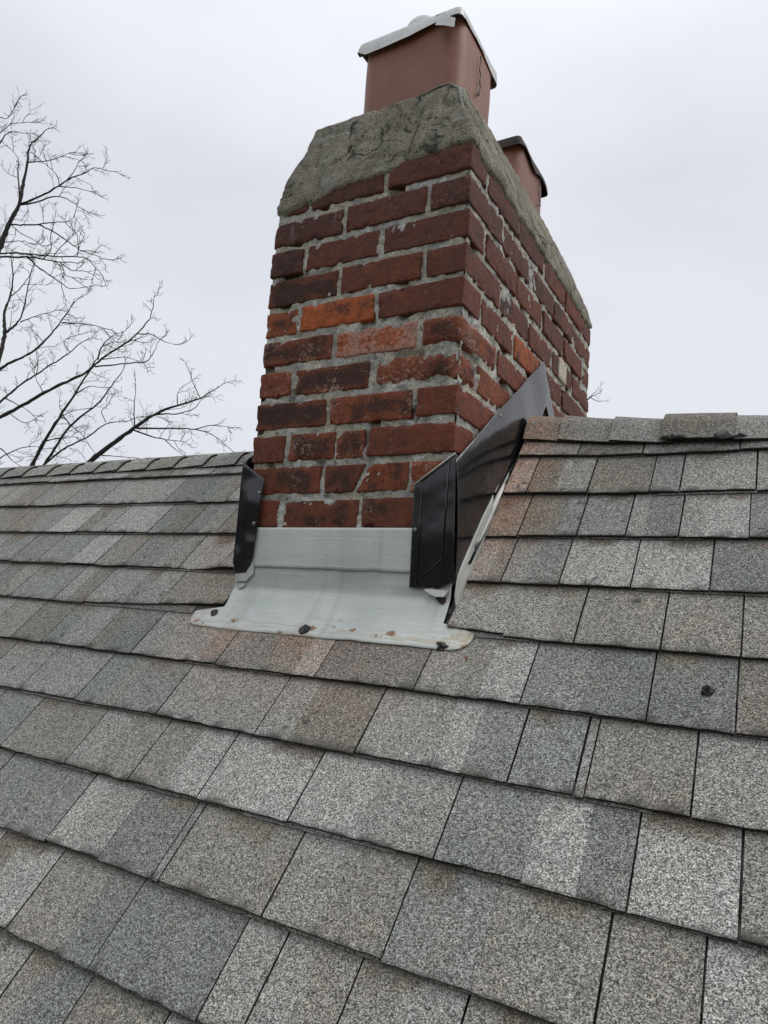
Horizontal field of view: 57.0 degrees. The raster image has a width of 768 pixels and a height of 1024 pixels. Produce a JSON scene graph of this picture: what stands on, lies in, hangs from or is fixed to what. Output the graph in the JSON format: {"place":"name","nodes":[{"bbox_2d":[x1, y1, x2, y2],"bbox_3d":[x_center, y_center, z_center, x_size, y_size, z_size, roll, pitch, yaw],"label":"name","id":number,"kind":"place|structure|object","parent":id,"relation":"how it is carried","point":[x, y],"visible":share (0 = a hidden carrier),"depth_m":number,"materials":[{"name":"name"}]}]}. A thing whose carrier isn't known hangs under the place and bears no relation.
{"place":"outdoors","nodes":[
{"label":"outdoors","id":0,"kind":"place"},
{"bbox_2d":[0,0,767,467],"label":"sky","id":1,"kind":"structure","parent":0,"point":[644,123],"materials":[{"name":"white"}]},
{"label":"ground","id":2,"kind":"structure","parent":0,"visible":0},
{"bbox_2d":[0,88,191,433],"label":"bare tree","id":3,"kind":"object","parent":2,"relation":"on","point":[4,235],"visible":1,"depth_m":10.79,"materials":[{"name":"brown plant"}]},
{"bbox_2d":[0,344,240,466],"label":"bare tree","id":4,"kind":"object","parent":2,"relation":"on","point":[93,458],"visible":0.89,"depth_m":12.17,"materials":[{"name":"brown plant"}]},
{"bbox_2d":[0,412,767,1023],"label":"house","id":5,"kind":"structure","parent":2,"relation":"on","point":[546,802],"depth_m":1.13,"materials":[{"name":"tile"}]},
{"bbox_2d":[190,527,473,650],"bbox_3d":[-0.127,0.145,1.482,0.693,0.237,0.077,-1,-10,30],"label":"apron flashing","id":6,"kind":"object","parent":5,"relation":"on","point":[339,583],"visible":1,"depth_m":1.49,"materials":[{"name":"metal"}]},
{"bbox_2d":[234,562,253,588],"bbox_3d":[-0.323,0.146,1.631,0.054,0.064,0.005,-1,-10,30],"label":"step flashing","id":7,"kind":"object","parent":6,"relation":"attached to","point":[248,574],"visible":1,"depth_m":1.63,"materials":[{"name":"metal"}]},
{"bbox_2d":[252,15,591,607],"bbox_3d":[0.181,-0.123,2.030,0.545,2.072,1.080,-1,-10,30],"label":"chimney","id":8,"kind":"object","parent":5,"relation":"on","point":[427,308],"visible":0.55,"depth_m":1.63,"materials":[{"name":"brick"}]},
{"bbox_2d":[233,456,263,572],"bbox_3d":[-0.231,-0.084,1.799,0.070,0.508,0.321,-1,-10,30],"label":"counter flashing","id":9,"kind":"object","parent":8,"relation":"attached to","point":[251,486],"visible":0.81,"depth_m":1.65,"materials":[{"name":"metal"}]},
{"bbox_2d":[358,7,496,96],"bbox_3d":[0.116,-1.180,1.875,0.300,0.276,0.272,-1,-10,30],"label":"flue cover","id":10,"kind":"object","parent":8,"relation":"on","point":[421,22],"visible":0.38,"depth_m":1.79,"materials":[{"name":"metal"}]},
{"bbox_2d":[497,135,547,206],"bbox_3d":[0.339,-1.039,2.281,0.308,0.135,0.288,-1,-10,30],"label":"flue cover","id":11,"kind":"object","parent":8,"relation":"on","point":[510,141],"visible":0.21,"depth_m":2.15,"materials":[{"name":"black metal"}]},
{"bbox_2d":[424,440,525,605],"bbox_3d":[0.220,-0.013,1.574,0.070,0.472,0.412,-1,-10,30],"label":"step flashing","id":12,"kind":"object","parent":5,"relation":"attached to","point":[439,594],"visible":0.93,"depth_m":1.43,"materials":[{"name":"metal"}]},
{"bbox_2d":[409,361,553,588],"bbox_3d":[0.283,-0.121,1.725,0.110,0.663,0.686,-1,-10,30],"label":"counter flashing","id":13,"kind":"object","parent":5,"relation":"attached to","point":[483,464],"visible":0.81,"depth_m":1.44,"materials":[{"name":"metal"}]},
{"bbox_2d":[587,381,610,401],"bbox_3d":[5.930,3.119,22.967,2.260,15.251,0.905,-2,-10,36],"label":"bare tree","id":14,"kind":"object","parent":2,"relation":"on","point":[596,394],"visible":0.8,"depth_m":23.60,"materials":[{"name":"grey plant"}]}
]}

